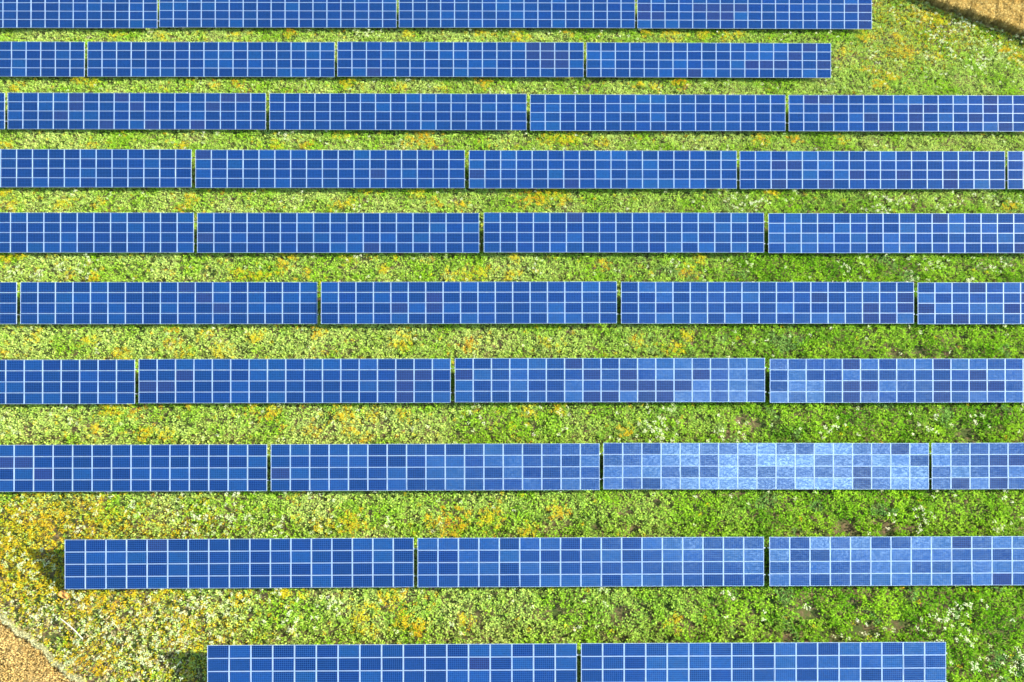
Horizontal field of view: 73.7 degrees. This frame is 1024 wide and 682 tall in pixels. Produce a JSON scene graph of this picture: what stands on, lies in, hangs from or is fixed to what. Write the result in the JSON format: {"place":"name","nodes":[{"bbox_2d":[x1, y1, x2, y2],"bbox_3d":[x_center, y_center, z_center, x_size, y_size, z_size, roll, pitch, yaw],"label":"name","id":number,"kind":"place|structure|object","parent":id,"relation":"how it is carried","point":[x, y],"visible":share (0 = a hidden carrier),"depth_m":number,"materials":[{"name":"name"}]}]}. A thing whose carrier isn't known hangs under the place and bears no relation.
{"place":"outdoors","nodes":[
{"label":"outdoors","id":0,"kind":"place"},
{"bbox_2d":[0,613,74,681],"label":"crop field","id":1,"kind":"structure","parent":0,"point":[26,641],"depth_m":54.43,"materials":[{"name":"brown plant"}]},
{"bbox_2d":[0,610,84,681],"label":"dry grass","id":2,"kind":"structure","parent":1,"relation":"on","point":[39,646],"depth_m":54.50,"materials":[{"name":"beige plant"}]},
{"bbox_2d":[0,0,1023,681],"bbox_3d":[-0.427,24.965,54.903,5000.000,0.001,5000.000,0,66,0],"label":"ground","id":3,"kind":"structure","parent":0,"point":[810,612],"depth_m":63.40,"materials":[{"name":"green plant"}]},
{"bbox_2d":[0,93,6,128],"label":"solar table","id":4,"kind":"object","parent":3,"relation":"on","point":[2,111],"visible":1,"depth_m":75.62,"materials":[{"name":"blue glass"}]},
{"bbox_2d":[0,282,18,323],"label":"solar table","id":5,"kind":"object","parent":3,"relation":"on","point":[8,302],"visible":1,"depth_m":65.75,"materials":[{"name":"blue glass"}]},
{"bbox_2d":[0,42,85,76],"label":"solar table","id":6,"kind":"object","parent":3,"relation":"on","point":[42,59],"visible":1,"depth_m":78.87,"materials":[{"name":"blue glass"}]},
{"bbox_2d":[58,590,69,598],"bbox_3d":[-36.753,20.824,55.996,0.931,0.175,0.490,26,68,11],"label":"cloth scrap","id":7,"kind":"object","parent":3,"relation":"on","point":[63,594],"visible":1,"depth_m":56.01,"materials":[{"name":"yellow"}]},
{"bbox_2d":[0,360,136,403],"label":"solar table","id":8,"kind":"object","parent":3,"relation":"on","point":[67,381],"visible":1,"depth_m":62.45,"materials":[{"name":"blue glass"}]},
{"bbox_2d":[60,618,82,639],"bbox_3d":[-35.409,23.115,54.909,2.641,0.251,0.180,33,69,14],"label":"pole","id":9,"kind":"object","parent":3,"relation":"on","point":[71,627],"visible":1,"depth_m":54.86,"materials":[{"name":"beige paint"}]},
{"bbox_2d":[0,0,158,28],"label":"solar table","id":10,"kind":"object","parent":3,"relation":"on","point":[85,13],"visible":1,"depth_m":82.12,"materials":[{"name":"blue glass"}]},
{"bbox_2d":[0,149,192,186],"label":"solar table","id":11,"kind":"object","parent":3,"relation":"on","point":[104,167],"visible":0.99,"depth_m":72.46,"materials":[{"name":"blue glass"}]},
{"bbox_2d":[0,213,195,251],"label":"solar table","id":12,"kind":"object","parent":3,"relation":"on","point":[154,232],"visible":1,"depth_m":69.14,"materials":[{"name":"blue glass"}]},
{"bbox_2d":[0,444,268,491],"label":"solar table","id":13,"kind":"object","parent":3,"relation":"on","point":[31,468],"visible":1,"depth_m":59.20,"materials":[{"name":"blue glass"}]},
{"bbox_2d":[8,93,266,129],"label":"solar table","id":14,"kind":"object","parent":3,"relation":"on","point":[136,110],"visible":1,"depth_m":75.82,"materials":[{"name":"blue glass"}]},
{"bbox_2d":[20,282,318,323],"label":"solar table","id":15,"kind":"object","parent":3,"relation":"on","point":[222,308],"visible":1,"depth_m":65.92,"materials":[{"name":"blue glass"}]},
{"bbox_2d":[87,42,335,76],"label":"solar table","id":16,"kind":"object","parent":3,"relation":"on","point":[177,59],"visible":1,"depth_m":79.14,"materials":[{"name":"blue glass"}]},
{"bbox_2d":[64,538,415,588],"bbox_3d":[-22.353,18.469,56.516,28.795,2.730,3.739,0,66,0],"label":"solar table","id":17,"kind":"object","parent":3,"relation":"on","point":[248,563],"visible":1,"depth_m":56.04,"materials":[{"name":"blue glass"}]},
{"bbox_2d":[159,0,397,27],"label":"solar table","id":18,"kind":"object","parent":3,"relation":"on","point":[292,13],"visible":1,"depth_m":82.43,"materials":[{"name":"blue glass"}]},
{"bbox_2d":[138,359,451,402],"bbox_3d":[-19.912,3.876,63.148,28.791,2.771,3.702,0,66,0],"label":"solar table","id":19,"kind":"object","parent":3,"relation":"on","point":[296,380],"visible":1,"depth_m":62.65,"materials":[{"name":"blue glass"}]},
{"bbox_2d":[195,150,465,187],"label":"solar table","id":20,"kind":"object","parent":3,"relation":"on","point":[287,168],"visible":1,"depth_m":72.56,"materials":[{"name":"blue glass"}]},
{"bbox_2d":[196,213,479,252],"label":"solar table","id":21,"kind":"object","parent":3,"relation":"on","point":[337,233],"visible":1,"depth_m":69.29,"materials":[{"name":"blue glass"}]},
{"bbox_2d":[206,643,577,681],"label":"solar table","id":22,"kind":"object","parent":3,"relation":"on","point":[396,663],"visible":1,"depth_m":52.82,"materials":[{"name":"blue glass"}]},
{"bbox_2d":[269,93,527,129],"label":"solar table","id":23,"kind":"object","parent":3,"relation":"on","point":[343,111],"visible":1,"depth_m":75.94,"materials":[{"name":"blue glass"}]},
{"bbox_2d":[270,443,600,490],"bbox_3d":[-6.638,11.200,59.886,28.792,2.834,3.711,0,66,0],"label":"solar table","id":24,"kind":"object","parent":3,"relation":"on","point":[377,467],"visible":1,"depth_m":59.36,"materials":[{"name":"blue glass"}]},
{"bbox_2d":[337,42,584,77],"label":"solar table","id":25,"kind":"object","parent":3,"relation":"on","point":[477,59],"visible":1,"depth_m":79.24,"materials":[{"name":"blue glass"}]},
{"bbox_2d":[320,282,616,323],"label":"solar table","id":26,"kind":"object","parent":3,"relation":"on","point":[411,302],"visible":1,"depth_m":65.94,"materials":[{"name":"blue glass"}]},
{"bbox_2d":[0,4,1023,680],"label":"yellow wildflowers","id":27,"kind":"object","parent":3,"relation":"on","point":[286,592],"visible":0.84,"depth_m":62.67,"materials":[{"name":"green plant"}]},
{"bbox_2d":[0,3,1023,681],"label":"white wildflowers","id":28,"kind":"object","parent":3,"relation":"on","point":[472,431],"visible":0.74,"depth_m":58.57,"materials":[{"name":"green plant"}]},
{"bbox_2d":[398,0,635,28],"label":"solar table","id":29,"kind":"object","parent":3,"relation":"on","point":[550,14],"visible":0.99,"depth_m":82.60,"materials":[{"name":"blue glass"}]},
{"bbox_2d":[416,537,764,586],"bbox_3d":[6.523,18.426,56.725,28.790,2.794,3.697,0,66,0],"label":"solar table","id":30,"kind":"object","parent":3,"relation":"on","point":[585,561],"visible":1,"depth_m":56.22,"materials":[{"name":"blue glass"}]},
{"bbox_2d":[468,150,737,188],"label":"solar table","id":31,"kind":"object","parent":3,"relation":"on","point":[560,169],"visible":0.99,"depth_m":72.75,"materials":[{"name":"blue glass"}]},
{"bbox_2d":[454,358,765,401],"bbox_3d":[9.043,3.837,63.339,28.791,2.866,3.708,0,66,0],"label":"solar table","id":32,"kind":"object","parent":3,"relation":"on","point":[615,380],"visible":1,"depth_m":62.80,"materials":[{"name":"blue glass"}]},
{"bbox_2d":[483,213,764,251],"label":"solar table","id":33,"kind":"object","parent":3,"relation":"on","point":[740,230],"visible":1,"depth_m":69.47,"materials":[{"name":"blue glass"}]},
{"bbox_2d":[529,94,785,130],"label":"solar table","id":34,"kind":"object","parent":3,"relation":"on","point":[579,112],"visible":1,"depth_m":76.23,"materials":[{"name":"blue glass"}]},
{"bbox_2d":[586,42,831,77],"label":"solar table","id":35,"kind":"object","parent":3,"relation":"on","point":[745,60],"visible":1,"depth_m":79.56,"materials":[{"name":"blue glass"}]},
{"bbox_2d":[636,0,872,29],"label":"solar table","id":36,"kind":"object","parent":3,"relation":"on","point":[784,14],"visible":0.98,"depth_m":82.87,"materials":[{"name":"blue glass"}]},
{"bbox_2d":[580,642,946,681],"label":"solar table","id":37,"kind":"object","parent":3,"relation":"on","point":[785,662],"visible":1,"depth_m":53.24,"materials":[{"name":"blue glass"}]},
{"bbox_2d":[602,443,929,488],"bbox_3d":[22.276,11.158,60.205,28.797,2.698,3.772,0,66,0],"label":"solar table","id":38,"kind":"object","parent":3,"relation":"on","point":[807,466],"visible":1,"depth_m":59.74,"materials":[{"name":"blue glass"}]},
{"bbox_2d":[620,282,914,322],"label":"solar table","id":39,"kind":"object","parent":3,"relation":"on","point":[741,302],"visible":1,"depth_m":66.38,"materials":[{"name":"blue glass"}]},
{"bbox_2d":[739,151,1005,188],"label":"solar table","id":40,"kind":"object","parent":3,"relation":"on","point":[835,169],"visible":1,"depth_m":73.18,"materials":[{"name":"blue glass"}]},
{"bbox_2d":[767,213,1023,252],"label":"solar table","id":41,"kind":"object","parent":3,"relation":"on","point":[881,233],"visible":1,"depth_m":69.79,"materials":[{"name":"blue glass"}]},
{"bbox_2d":[768,536,1023,585],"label":"solar table","id":42,"kind":"object","parent":3,"relation":"on","point":[899,561],"visible":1,"depth_m":56.44,"materials":[{"name":"blue glass"}]},
{"bbox_2d":[768,359,1023,402],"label":"solar table","id":43,"kind":"object","parent":3,"relation":"on","point":[817,380],"visible":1,"depth_m":63.08,"materials":[{"name":"blue glass"}]},
{"bbox_2d":[787,95,1023,130],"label":"solar table","id":44,"kind":"object","parent":3,"relation":"on","point":[906,112],"visible":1,"depth_m":76.41,"materials":[{"name":"blue glass"}]},
{"bbox_2d":[916,283,1023,323],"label":"solar table","id":45,"kind":"object","parent":3,"relation":"on","point":[970,303],"visible":1,"depth_m":66.48,"materials":[{"name":"blue glass"}]},
{"bbox_2d":[930,443,1023,488],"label":"solar table","id":46,"kind":"object","parent":3,"relation":"on","point":[950,471],"visible":1,"depth_m":59.81,"materials":[{"name":"blue glass"}]},
{"bbox_2d":[1006,151,1023,188],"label":"solar table","id":47,"kind":"object","parent":3,"relation":"on","point":[1015,159],"visible":1,"depth_m":73.23,"materials":[{"name":"blue glass"}]},
{"bbox_2d":[914,0,1023,39],"bbox_3d":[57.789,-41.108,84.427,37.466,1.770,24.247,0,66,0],"label":"wheat crop","id":48,"kind":"object","parent":0,"point":[1009,14],"visible":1,"depth_m":84.00,"materials":[{"name":"beige plant"}]}
]}

